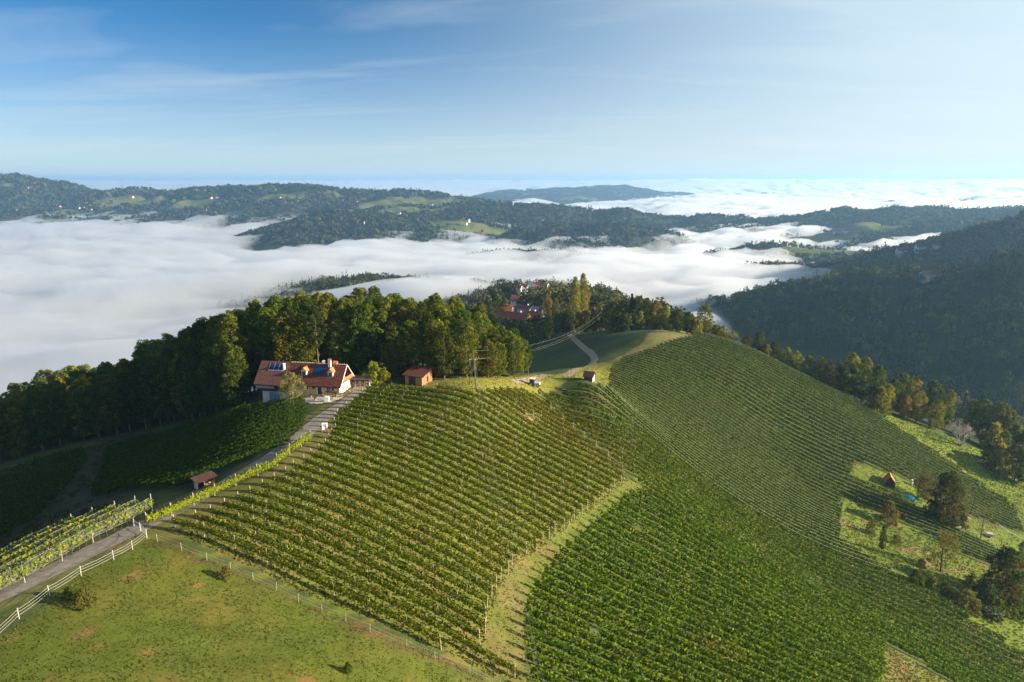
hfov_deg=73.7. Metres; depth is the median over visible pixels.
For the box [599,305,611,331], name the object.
broadleaf tree
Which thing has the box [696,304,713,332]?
broadleaf tree
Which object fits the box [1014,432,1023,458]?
broadleaf tree
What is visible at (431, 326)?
broadleaf tree
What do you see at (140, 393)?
broadleaf tree
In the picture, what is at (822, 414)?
vine row
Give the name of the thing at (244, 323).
broadleaf tree
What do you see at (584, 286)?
poplar tree
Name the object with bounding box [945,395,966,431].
bare tree
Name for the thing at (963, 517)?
bush
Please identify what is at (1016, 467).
broadleaf tree
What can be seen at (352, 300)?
broadleaf tree
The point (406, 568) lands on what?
vine row
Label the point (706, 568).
vine row
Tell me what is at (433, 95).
sky
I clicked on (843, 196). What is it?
fog
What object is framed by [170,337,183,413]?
broadleaf tree
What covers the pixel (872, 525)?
bush
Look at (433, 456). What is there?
vine row
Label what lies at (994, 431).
bush
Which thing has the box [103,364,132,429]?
broadleaf tree
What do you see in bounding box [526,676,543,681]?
vine row
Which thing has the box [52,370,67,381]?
broadleaf tree
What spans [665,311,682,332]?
bush
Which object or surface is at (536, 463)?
vine row
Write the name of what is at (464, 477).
vine row
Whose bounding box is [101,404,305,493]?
vine row
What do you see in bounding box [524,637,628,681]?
vine row
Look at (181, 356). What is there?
broadleaf tree
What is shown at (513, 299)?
house
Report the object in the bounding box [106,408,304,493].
vine row
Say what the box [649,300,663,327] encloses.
broadleaf tree
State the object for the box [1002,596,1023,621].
bush
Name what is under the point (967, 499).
broadleaf tree
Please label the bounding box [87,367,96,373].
broadleaf tree
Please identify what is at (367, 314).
broadleaf tree
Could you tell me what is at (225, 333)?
broadleaf tree
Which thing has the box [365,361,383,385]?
bush
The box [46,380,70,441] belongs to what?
broadleaf tree
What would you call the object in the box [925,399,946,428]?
broadleaf tree
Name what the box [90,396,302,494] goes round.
vine row
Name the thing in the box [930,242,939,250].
house
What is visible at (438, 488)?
vine row
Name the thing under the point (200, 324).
broadleaf tree
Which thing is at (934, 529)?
vine row
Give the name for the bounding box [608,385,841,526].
vine row
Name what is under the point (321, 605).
pasture fence
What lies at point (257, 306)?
broadleaf tree
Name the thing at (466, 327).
broadleaf tree
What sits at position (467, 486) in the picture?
vine row
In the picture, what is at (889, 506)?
bush
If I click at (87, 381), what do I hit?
broadleaf tree
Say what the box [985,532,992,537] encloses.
trailer
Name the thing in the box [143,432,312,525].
vine row
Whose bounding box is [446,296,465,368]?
broadleaf tree
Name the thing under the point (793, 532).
vine row
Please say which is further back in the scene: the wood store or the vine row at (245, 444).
the wood store
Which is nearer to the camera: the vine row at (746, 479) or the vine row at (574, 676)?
the vine row at (574, 676)
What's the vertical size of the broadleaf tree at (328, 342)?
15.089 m
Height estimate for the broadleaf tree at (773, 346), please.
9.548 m
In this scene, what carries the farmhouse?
on the ground at (566, 353)
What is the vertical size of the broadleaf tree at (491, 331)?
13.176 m
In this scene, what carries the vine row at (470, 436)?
on the ground at (566, 353)
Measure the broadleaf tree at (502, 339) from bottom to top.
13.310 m
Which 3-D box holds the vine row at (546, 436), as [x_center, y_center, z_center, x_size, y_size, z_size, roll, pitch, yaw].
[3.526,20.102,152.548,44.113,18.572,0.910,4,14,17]
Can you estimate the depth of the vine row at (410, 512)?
109.07 m
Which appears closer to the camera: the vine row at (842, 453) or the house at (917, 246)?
the vine row at (842, 453)
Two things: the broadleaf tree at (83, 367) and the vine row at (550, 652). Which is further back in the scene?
the broadleaf tree at (83, 367)
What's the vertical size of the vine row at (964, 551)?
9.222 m
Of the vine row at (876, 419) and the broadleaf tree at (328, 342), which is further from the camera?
the vine row at (876, 419)
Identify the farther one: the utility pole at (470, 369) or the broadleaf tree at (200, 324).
the broadleaf tree at (200, 324)
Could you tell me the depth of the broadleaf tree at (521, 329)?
396.00 m
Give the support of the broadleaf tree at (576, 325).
on the ground at (566, 353)
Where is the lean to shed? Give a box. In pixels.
[190,470,217,488]
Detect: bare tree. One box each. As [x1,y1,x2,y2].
[593,302,603,331]
[944,421,975,445]
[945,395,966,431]
[969,505,1000,538]
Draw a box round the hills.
[0,175,1023,417]
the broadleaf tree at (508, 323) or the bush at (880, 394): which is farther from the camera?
the broadleaf tree at (508, 323)
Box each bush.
[61,585,79,601]
[72,586,97,610]
[216,566,232,581]
[343,661,353,675]
[359,370,372,381]
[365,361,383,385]
[377,367,392,383]
[609,311,625,332]
[619,313,633,330]
[632,311,647,329]
[647,312,660,329]
[656,314,670,330]
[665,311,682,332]
[690,317,702,334]
[711,324,721,335]
[760,344,773,357]
[864,520,877,536]
[865,386,891,416]
[878,499,900,526]
[891,534,903,545]
[907,569,925,586]
[915,559,926,568]
[920,498,952,526]
[924,577,940,591]
[937,580,955,596]
[944,503,969,531]
[950,586,981,618]
[962,573,979,588]
[964,582,1012,622]
[977,422,1007,451]
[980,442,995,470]
[986,443,1013,479]
[991,428,1013,456]
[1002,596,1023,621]
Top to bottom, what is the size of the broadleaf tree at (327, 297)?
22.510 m
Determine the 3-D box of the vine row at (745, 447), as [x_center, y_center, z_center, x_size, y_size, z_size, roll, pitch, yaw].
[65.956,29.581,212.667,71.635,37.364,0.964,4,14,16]
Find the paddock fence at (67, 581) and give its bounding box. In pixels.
[2,533,145,630]
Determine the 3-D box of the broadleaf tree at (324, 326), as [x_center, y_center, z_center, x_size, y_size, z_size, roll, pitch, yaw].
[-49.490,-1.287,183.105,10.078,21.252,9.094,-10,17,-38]
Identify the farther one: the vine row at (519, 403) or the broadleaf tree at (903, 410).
the broadleaf tree at (903, 410)
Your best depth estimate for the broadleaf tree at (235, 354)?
162.72 m
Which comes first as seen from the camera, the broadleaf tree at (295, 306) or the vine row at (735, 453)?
the broadleaf tree at (295, 306)
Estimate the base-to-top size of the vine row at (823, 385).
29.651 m
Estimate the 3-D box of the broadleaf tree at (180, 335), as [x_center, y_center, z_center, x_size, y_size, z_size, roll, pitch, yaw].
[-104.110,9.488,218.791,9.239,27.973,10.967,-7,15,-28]
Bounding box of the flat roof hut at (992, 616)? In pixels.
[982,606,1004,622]
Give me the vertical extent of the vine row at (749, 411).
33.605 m
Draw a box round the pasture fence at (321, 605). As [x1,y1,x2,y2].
[156,534,492,681]
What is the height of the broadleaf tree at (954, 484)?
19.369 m
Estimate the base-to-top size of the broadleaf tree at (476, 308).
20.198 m
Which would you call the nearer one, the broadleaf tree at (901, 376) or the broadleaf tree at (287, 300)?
the broadleaf tree at (287, 300)
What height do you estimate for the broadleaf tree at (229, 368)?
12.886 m
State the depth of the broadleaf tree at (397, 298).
188.06 m
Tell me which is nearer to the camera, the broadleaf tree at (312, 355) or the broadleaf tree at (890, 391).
the broadleaf tree at (312, 355)
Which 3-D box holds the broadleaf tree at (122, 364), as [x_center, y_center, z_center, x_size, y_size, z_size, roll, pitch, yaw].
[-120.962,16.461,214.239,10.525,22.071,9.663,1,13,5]
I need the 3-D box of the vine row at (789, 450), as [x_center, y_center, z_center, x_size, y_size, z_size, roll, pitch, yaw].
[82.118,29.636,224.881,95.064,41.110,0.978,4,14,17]
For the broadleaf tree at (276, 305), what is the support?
on the ground at (566, 353)
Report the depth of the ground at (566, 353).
101.59 m
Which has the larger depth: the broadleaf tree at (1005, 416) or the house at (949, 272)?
the house at (949, 272)
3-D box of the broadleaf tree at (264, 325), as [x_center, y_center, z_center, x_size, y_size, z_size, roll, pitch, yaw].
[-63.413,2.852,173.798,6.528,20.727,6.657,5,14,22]
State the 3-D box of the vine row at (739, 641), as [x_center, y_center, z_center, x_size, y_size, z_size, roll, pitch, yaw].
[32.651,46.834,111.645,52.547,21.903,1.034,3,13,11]
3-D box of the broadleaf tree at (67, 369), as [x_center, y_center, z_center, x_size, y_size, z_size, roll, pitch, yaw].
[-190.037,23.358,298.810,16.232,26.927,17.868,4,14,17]
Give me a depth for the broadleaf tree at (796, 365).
276.42 m
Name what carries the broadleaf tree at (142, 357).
on the ground at (566, 353)
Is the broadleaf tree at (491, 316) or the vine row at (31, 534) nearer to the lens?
the vine row at (31, 534)
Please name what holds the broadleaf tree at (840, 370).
on the ground at (566, 353)
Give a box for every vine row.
[0,455,87,477]
[0,494,153,590]
[0,496,137,582]
[0,502,118,571]
[0,507,95,566]
[0,514,75,558]
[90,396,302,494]
[90,398,275,489]
[91,399,305,496]
[93,397,287,491]
[93,400,263,483]
[94,402,251,480]
[96,402,303,495]
[96,403,237,476]
[97,402,246,477]
[97,407,229,475]
[98,412,211,473]
[99,408,220,473]
[100,413,208,470]
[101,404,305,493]
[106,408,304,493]
[111,411,306,493]
[120,415,304,489]
[124,418,303,490]
[130,422,302,489]
[140,429,294,488]
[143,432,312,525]
[150,433,290,488]
[160,439,284,487]
[171,514,442,649]
[175,469,209,486]
[192,510,516,678]
[207,504,481,643]
[222,498,486,633]
[235,491,487,620]
[247,486,488,607]
[260,480,492,598]
[271,474,497,589]
[283,466,501,579]
[292,461,509,574]
[302,454,513,565]
[310,448,520,559]
[317,443,526,553]
[323,438,537,550]
[327,433,543,544]
[331,428,549,534]
[332,419,564,528]
[333,412,569,519]
[334,423,555,531]
[336,409,574,518]
[339,406,582,514]
[345,401,587,505]
[351,399,594,506]
[353,394,599,500]
[358,392,603,492]
[361,387,610,490]
[365,384,614,484]
[371,381,621,484]
[436,384,624,476]
[476,386,622,470]
[486,388,525,416]
[494,385,533,413]
[499,384,584,436]
[506,384,573,427]
[513,387,563,418]
[520,385,550,408]
[522,603,700,681]
[523,614,677,681]
[524,625,654,681]
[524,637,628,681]
[524,648,601,681]
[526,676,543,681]
[527,593,721,681]
[530,586,741,681]
[530,662,572,681]
[533,579,765,681]
[538,387,968,617]
[538,418,607,458]
[540,414,596,449]
[541,571,783,681]
[544,564,804,681]
[545,398,1006,642]
[549,391,935,597]
[550,559,820,681]
[553,551,836,681]
[555,407,1023,656]
[559,544,850,681]
[562,389,909,581]
[565,415,1023,663]
[565,539,865,681]
[574,536,881,681]
[576,423,1023,669]
[577,381,890,569]
[580,530,883,681]
[585,525,883,677]
[587,431,1023,675]
[590,519,885,672]
[595,515,885,667]
[597,381,875,560]
[598,441,1023,680]
[600,510,885,661]
[606,384,843,542]
[607,383,839,524]
[607,386,860,551]
[607,506,884,656]
[608,375,841,513]
[608,382,839,521]
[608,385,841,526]
[608,388,838,538]
[609,373,841,510]
[609,378,840,517]
[609,380,840,519]
[610,367,840,500]
[610,371,841,508]
[610,451,1023,681]
[611,365,997,554]
[611,367,841,497]
[611,369,842,505]
[611,501,884,650]
[612,364,1019,557]
[612,388,840,529]
[614,390,840,530]
[615,362,994,547]
[616,392,839,533]
[617,361,926,514]
[619,360,915,505]
[619,497,887,650]
[620,358,901,497]
[622,356,849,472]
[622,397,839,535]
[622,462,1013,681]
[623,492,886,645]
[625,355,852,471]
[630,354,852,466]
[630,489,978,681]
[634,352,853,463]
[636,487,985,681]
[638,350,863,463]
[638,476,1004,681]
[641,482,992,681]
[643,349,891,473]
[647,348,995,523]
[652,346,1013,529]
[656,344,1023,531]
[659,342,1022,528]
[665,341,1021,525]
[668,339,1019,522]
[673,338,1019,518]
[677,337,1017,515]
[680,336,1016,511]
[685,336,1015,507]
[688,335,1007,500]
[692,335,985,485]
[693,333,916,439]
[694,334,938,453]
[694,335,961,470]
[695,331,881,416]
[695,332,897,428]
[697,331,865,407]
[703,332,849,395]
[904,517,995,554]
[916,484,978,518]
[922,527,1000,559]
[926,660,968,681]
[937,537,1001,561]
[956,546,1013,570]
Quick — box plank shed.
[402,364,433,385]
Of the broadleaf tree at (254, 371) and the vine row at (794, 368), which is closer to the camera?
the broadleaf tree at (254, 371)
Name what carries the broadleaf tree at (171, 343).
on the ground at (566, 353)
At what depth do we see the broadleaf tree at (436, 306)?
171.59 m
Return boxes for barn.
[500,311,530,329]
[523,310,540,321]
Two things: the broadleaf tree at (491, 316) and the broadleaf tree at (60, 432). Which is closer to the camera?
the broadleaf tree at (60, 432)
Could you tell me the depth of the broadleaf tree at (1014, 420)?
275.25 m
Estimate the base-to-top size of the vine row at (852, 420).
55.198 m
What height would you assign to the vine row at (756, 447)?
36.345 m
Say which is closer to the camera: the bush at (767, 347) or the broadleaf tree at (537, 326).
the bush at (767, 347)
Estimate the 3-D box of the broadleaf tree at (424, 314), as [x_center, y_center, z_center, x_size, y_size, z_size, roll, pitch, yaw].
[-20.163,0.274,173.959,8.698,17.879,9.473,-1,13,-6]
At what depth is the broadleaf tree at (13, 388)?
280.93 m
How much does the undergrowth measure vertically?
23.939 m
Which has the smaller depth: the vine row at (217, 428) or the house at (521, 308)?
the vine row at (217, 428)
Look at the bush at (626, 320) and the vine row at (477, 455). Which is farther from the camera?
the bush at (626, 320)
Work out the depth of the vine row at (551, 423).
157.72 m
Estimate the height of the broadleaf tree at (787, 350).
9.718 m
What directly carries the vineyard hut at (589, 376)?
on the ground at (566, 353)
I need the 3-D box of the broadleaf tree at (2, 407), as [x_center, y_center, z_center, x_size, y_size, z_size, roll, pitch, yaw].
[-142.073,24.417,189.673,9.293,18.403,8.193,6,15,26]
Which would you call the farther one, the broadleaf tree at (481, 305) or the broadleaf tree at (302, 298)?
the broadleaf tree at (481, 305)
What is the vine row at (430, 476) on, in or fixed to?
on the ground at (566, 353)
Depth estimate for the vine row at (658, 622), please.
107.51 m
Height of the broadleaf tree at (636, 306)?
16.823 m
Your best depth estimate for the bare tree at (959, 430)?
266.44 m
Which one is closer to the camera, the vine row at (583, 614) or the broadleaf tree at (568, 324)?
the vine row at (583, 614)
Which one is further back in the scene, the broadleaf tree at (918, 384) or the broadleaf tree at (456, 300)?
the broadleaf tree at (918, 384)
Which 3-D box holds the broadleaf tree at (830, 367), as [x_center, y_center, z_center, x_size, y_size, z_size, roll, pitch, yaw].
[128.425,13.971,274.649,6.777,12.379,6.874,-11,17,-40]
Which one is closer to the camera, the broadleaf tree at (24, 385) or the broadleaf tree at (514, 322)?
the broadleaf tree at (24, 385)
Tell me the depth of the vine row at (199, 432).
149.22 m
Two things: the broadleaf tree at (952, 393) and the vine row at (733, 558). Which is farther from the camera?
the broadleaf tree at (952, 393)
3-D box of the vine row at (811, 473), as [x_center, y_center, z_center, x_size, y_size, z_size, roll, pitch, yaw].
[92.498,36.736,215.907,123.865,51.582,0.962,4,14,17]
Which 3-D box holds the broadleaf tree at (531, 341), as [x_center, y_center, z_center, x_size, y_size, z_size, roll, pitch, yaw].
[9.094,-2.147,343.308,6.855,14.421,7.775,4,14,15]
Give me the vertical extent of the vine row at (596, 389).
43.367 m
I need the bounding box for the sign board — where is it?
[321,423,327,429]
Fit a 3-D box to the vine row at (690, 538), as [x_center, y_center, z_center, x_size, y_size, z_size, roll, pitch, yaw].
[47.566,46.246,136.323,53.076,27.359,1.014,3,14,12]
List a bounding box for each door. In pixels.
[269,392,279,400]
[409,376,415,384]
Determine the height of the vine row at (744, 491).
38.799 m
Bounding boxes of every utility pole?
[469,351,476,389]
[469,361,471,384]
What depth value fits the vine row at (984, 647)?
156.88 m
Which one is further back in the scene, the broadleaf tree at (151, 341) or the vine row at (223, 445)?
the broadleaf tree at (151, 341)
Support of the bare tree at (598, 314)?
on the ground at (566, 353)
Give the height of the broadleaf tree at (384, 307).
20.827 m
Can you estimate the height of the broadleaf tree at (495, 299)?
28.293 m
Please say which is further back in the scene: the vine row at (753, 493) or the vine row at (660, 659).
the vine row at (753, 493)
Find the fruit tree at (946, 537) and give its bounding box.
[921,529,961,571]
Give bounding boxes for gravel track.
[509,334,598,383]
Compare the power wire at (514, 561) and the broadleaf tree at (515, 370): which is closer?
the power wire at (514, 561)
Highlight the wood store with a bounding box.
[349,375,371,386]
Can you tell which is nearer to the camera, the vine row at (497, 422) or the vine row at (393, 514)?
the vine row at (393, 514)
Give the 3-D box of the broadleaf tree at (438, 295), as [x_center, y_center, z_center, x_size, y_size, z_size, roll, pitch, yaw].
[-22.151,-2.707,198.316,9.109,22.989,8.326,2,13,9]
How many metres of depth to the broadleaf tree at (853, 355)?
272.13 m
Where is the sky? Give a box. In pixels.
[0,0,1023,190]
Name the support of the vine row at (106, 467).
on the ground at (566, 353)
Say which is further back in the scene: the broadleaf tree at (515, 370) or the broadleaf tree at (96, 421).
the broadleaf tree at (96, 421)
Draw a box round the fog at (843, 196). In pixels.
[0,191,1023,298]
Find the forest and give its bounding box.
[0,172,1023,417]
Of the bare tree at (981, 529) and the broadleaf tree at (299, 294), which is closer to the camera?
the broadleaf tree at (299, 294)
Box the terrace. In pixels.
[304,394,343,403]
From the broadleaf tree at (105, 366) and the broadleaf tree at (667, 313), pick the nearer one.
the broadleaf tree at (105, 366)
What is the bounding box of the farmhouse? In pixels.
[253,359,354,402]
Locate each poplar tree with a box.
[564,276,581,332]
[575,273,590,324]
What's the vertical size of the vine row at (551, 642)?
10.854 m
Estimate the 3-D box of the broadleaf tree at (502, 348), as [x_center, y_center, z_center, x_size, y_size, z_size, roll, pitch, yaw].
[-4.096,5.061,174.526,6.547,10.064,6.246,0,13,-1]
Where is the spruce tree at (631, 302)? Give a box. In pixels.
[627,293,633,327]
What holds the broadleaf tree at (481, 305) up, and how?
on the ground at (566, 353)
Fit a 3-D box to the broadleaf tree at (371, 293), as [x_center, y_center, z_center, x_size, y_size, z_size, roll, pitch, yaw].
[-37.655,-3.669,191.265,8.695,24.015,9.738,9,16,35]
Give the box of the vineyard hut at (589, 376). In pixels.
[583,371,595,381]
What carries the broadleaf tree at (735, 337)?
on the ground at (566, 353)
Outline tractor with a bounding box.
[529,377,539,386]
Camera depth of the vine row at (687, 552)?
132.01 m
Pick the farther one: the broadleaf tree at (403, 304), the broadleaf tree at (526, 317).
the broadleaf tree at (526, 317)
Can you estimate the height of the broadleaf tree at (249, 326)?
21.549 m
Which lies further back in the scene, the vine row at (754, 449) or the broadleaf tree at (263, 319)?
the vine row at (754, 449)
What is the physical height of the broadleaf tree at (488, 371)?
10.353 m
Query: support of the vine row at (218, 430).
on the ground at (566, 353)
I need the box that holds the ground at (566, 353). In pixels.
[0,301,1023,681]
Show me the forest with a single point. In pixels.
(976, 230)
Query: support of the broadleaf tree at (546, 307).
on the ground at (566, 353)
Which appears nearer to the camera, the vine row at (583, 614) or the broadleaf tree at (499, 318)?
the vine row at (583, 614)
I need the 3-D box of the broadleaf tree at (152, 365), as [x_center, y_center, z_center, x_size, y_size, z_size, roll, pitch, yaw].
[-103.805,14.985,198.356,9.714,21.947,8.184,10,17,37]
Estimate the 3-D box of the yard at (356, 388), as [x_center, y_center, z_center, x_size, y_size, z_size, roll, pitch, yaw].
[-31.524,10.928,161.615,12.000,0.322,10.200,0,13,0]
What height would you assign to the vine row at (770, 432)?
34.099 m
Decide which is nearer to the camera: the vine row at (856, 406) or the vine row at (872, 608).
the vine row at (872, 608)
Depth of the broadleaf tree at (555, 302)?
430.74 m
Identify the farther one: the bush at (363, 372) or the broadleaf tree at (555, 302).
the broadleaf tree at (555, 302)
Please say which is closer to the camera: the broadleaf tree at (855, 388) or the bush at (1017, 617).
the bush at (1017, 617)
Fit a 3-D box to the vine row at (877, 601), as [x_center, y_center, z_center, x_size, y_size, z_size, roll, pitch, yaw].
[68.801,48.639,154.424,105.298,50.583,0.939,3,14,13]
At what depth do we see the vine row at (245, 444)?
124.08 m
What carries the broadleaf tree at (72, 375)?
on the ground at (566, 353)
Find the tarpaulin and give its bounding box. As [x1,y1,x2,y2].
[904,494,916,501]
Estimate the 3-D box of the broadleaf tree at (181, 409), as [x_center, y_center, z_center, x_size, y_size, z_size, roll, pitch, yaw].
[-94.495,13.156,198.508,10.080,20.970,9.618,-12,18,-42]
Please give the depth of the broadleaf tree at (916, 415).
276.07 m
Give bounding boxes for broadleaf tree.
[0,397,19,457]
[1,407,30,456]
[2,382,27,404]
[4,394,37,453]
[9,382,29,394]
[18,394,43,449]
[22,394,55,450]
[23,385,38,406]
[25,385,57,447]
[30,377,47,387]
[31,369,58,384]
[34,391,63,445]
[43,390,74,445]
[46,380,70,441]
[48,383,78,443]
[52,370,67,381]
[54,373,71,389]
[57,365,76,389]
[63,370,78,389]
[63,382,97,439]
[66,374,103,436]
[74,364,91,371]
[74,369,92,380]
[80,383,111,437]
[86,371,100,380]
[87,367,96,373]
[88,375,115,432]
[94,361,114,372]
[95,367,116,429]
[96,374,127,434]
[97,363,116,426]
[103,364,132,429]
[105,372,139,431]
[117,359,136,424]
[122,358,159,428]
[129,355,158,424]
[130,339,155,357]
[133,343,153,418]
[138,356,172,426]
[144,339,171,416]
[147,339,170,420]
[155,357,180,421]
[157,338,186,416]
[161,333,172,350]
[168,352,191,418]
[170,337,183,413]
[172,344,193,420]
[175,328,187,340]
[176,366,203,417]
[180,331,187,345]
[183,317,210,412]
[183,329,210,412]
[184,324,203,415]
[196,329,230,407]
[196,355,224,409]
[198,313,239,367]
[198,355,227,408]
[208,314,241,406]
[211,312,256,393]
[218,345,250,404]
[219,360,251,406]
[227,311,250,378]
[234,309,256,395]
[239,313,255,393]
[242,300,261,366]
[245,311,272,357]
[246,317,270,359]
[248,307,286,365]
[251,334,280,371]
[260,298,292,360]
[268,310,308,361]
[280,296,303,332]
[283,303,313,361]
[283,320,320,362]
[292,296,320,359]
[293,291,309,300]
[310,291,329,346]
[312,292,345,363]
[316,298,335,362]
[321,319,354,364]
[326,297,361,368]
[338,295,357,366]
[341,297,361,369]
[341,314,373,373]
[343,303,383,371]
[351,287,367,366]
[354,299,386,370]
[360,297,388,357]
[361,285,388,363]
[371,296,405,367]
[378,323,409,376]
[385,293,400,342]
[386,295,402,365]
[390,298,420,366]
[395,320,426,370]
[409,297,423,358]
[411,301,426,364]
[416,308,446,372]
[418,298,428,364]
[419,302,452,364]
[422,300,455,364]
[423,318,449,376]
[424,293,443,346]
[426,295,438,309]
[429,325,462,379]
[445,308,477,372]
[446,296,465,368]
[451,322,480,377]
[453,311,475,364]
[470,311,491,367]
[471,306,487,369]
[476,301,487,316]
[476,317,492,366]
[476,340,500,377]
[481,326,504,369]
[483,297,494,327]
[485,327,512,370]
[485,341,508,377]
[488,294,502,322]
[489,314,496,328]
[493,322,504,329]
[497,316,504,324]
[499,298,508,313]
[502,317,511,329]
[503,335,530,377]
[504,331,516,371]
[508,328,520,345]
[511,319,518,328]
[515,338,531,372]
[518,320,524,333]
[521,314,531,331]
[523,322,536,347]
[523,348,532,374]
[530,321,540,345]
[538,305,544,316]
[539,320,549,340]
[541,295,552,317]
[545,317,554,338]
[551,297,559,315]
[553,314,562,335]
[560,314,570,332]
[565,312,573,330]
[573,311,582,333]
[578,309,592,333]
[588,311,599,332]
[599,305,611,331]
[605,300,618,328]
[617,299,629,324]
[630,296,644,323]
[638,297,653,324]
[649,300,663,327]
[658,306,670,327]
[673,309,685,331]
[680,311,690,332]
[683,311,693,333]
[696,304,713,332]
[718,325,729,338]
[728,331,738,341]
[740,335,752,346]
[752,331,766,350]
[769,341,780,358]
[779,347,793,365]
[790,351,804,370]
[801,355,815,375]
[812,357,829,380]
[821,361,841,386]
[833,367,846,391]
[837,352,860,395]
[845,362,866,398]
[854,356,875,402]
[867,365,889,403]
[878,526,887,549]
[882,383,896,411]
[889,378,904,411]
[892,373,913,412]
[897,395,911,417]
[900,375,922,414]
[910,389,928,421]
[912,474,932,501]
[920,380,945,418]
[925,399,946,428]
[926,470,969,527]
[937,389,956,428]
[949,485,970,515]
[961,399,981,439]
[968,398,995,440]
[974,544,1023,615]
[987,403,1012,439]
[999,560,1023,601]
[1001,410,1019,448]
[1005,444,1023,480]
[1006,424,1023,456]
[1013,451,1023,482]
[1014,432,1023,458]
[1018,541,1023,562]
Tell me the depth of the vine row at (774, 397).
243.25 m
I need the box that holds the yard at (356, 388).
[351,382,399,392]
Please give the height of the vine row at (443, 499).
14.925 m
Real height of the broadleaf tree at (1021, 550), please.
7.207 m
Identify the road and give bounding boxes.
[0,389,370,601]
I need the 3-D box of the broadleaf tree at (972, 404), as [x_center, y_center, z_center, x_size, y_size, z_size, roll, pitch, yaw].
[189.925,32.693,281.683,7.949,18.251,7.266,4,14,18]
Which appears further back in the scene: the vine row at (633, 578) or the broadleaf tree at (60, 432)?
the broadleaf tree at (60, 432)
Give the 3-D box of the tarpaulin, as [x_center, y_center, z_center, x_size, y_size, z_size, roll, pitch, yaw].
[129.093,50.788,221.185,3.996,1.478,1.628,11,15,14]
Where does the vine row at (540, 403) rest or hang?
on the ground at (566, 353)
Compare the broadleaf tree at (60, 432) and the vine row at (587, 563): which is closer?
the vine row at (587, 563)
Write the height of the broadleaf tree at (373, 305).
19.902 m
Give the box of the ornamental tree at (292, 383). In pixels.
[276,372,306,401]
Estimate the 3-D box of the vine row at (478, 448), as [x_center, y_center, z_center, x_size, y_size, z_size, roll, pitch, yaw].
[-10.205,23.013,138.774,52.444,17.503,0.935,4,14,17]
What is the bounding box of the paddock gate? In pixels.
[133,518,146,537]
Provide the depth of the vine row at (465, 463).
130.72 m
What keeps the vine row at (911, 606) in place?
on the ground at (566, 353)
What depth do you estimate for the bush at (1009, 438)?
271.19 m
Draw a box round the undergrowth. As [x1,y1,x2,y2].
[0,433,135,565]
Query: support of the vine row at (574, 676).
on the ground at (566, 353)
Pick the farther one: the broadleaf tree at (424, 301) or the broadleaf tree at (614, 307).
the broadleaf tree at (614, 307)
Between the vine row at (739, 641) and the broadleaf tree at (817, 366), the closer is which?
the vine row at (739, 641)
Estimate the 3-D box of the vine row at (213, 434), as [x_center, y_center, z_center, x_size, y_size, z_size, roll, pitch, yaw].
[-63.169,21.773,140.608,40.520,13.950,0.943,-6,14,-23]
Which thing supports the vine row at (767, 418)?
on the ground at (566, 353)
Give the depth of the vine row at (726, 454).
199.54 m
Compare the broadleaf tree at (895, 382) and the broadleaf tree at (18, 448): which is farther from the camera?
the broadleaf tree at (895, 382)
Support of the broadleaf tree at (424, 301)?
on the ground at (566, 353)
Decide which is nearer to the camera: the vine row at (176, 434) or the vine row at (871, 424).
the vine row at (176, 434)
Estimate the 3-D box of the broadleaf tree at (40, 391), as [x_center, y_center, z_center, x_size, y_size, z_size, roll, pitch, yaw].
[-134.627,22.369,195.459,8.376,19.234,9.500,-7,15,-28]
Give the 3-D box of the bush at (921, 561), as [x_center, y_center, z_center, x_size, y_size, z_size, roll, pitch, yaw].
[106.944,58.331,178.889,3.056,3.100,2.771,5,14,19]
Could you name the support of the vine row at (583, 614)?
on the ground at (566, 353)
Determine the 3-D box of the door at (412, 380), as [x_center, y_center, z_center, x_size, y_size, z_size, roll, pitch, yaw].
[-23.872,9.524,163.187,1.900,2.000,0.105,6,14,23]
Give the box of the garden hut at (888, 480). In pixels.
[883,472,895,488]
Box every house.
[491,304,513,321]
[510,295,522,305]
[515,285,521,294]
[516,304,531,312]
[520,283,528,293]
[530,306,541,311]
[533,283,539,288]
[894,248,910,257]
[914,244,926,253]
[918,270,942,282]
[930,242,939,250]
[943,271,954,283]
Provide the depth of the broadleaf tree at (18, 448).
186.81 m
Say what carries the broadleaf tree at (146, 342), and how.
on the ground at (566, 353)
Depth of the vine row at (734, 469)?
192.66 m
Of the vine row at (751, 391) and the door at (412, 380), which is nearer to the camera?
the door at (412, 380)
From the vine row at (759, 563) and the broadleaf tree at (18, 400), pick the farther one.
the broadleaf tree at (18, 400)
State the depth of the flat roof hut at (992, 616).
164.23 m
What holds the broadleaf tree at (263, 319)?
on the ground at (566, 353)
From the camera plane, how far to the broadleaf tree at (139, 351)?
215.80 m
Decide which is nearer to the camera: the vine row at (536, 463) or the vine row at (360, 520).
the vine row at (360, 520)
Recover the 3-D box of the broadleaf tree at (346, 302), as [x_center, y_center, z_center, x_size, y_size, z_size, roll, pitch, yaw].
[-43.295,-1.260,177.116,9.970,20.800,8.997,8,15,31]
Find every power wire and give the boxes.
[470,364,530,674]
[476,368,538,679]
[479,390,541,671]
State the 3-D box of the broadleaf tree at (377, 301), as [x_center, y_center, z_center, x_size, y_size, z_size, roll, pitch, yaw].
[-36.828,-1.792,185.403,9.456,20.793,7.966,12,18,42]
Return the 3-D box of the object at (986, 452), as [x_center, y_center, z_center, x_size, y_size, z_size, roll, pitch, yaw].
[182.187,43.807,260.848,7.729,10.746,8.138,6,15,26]
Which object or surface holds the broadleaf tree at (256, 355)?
on the ground at (566, 353)

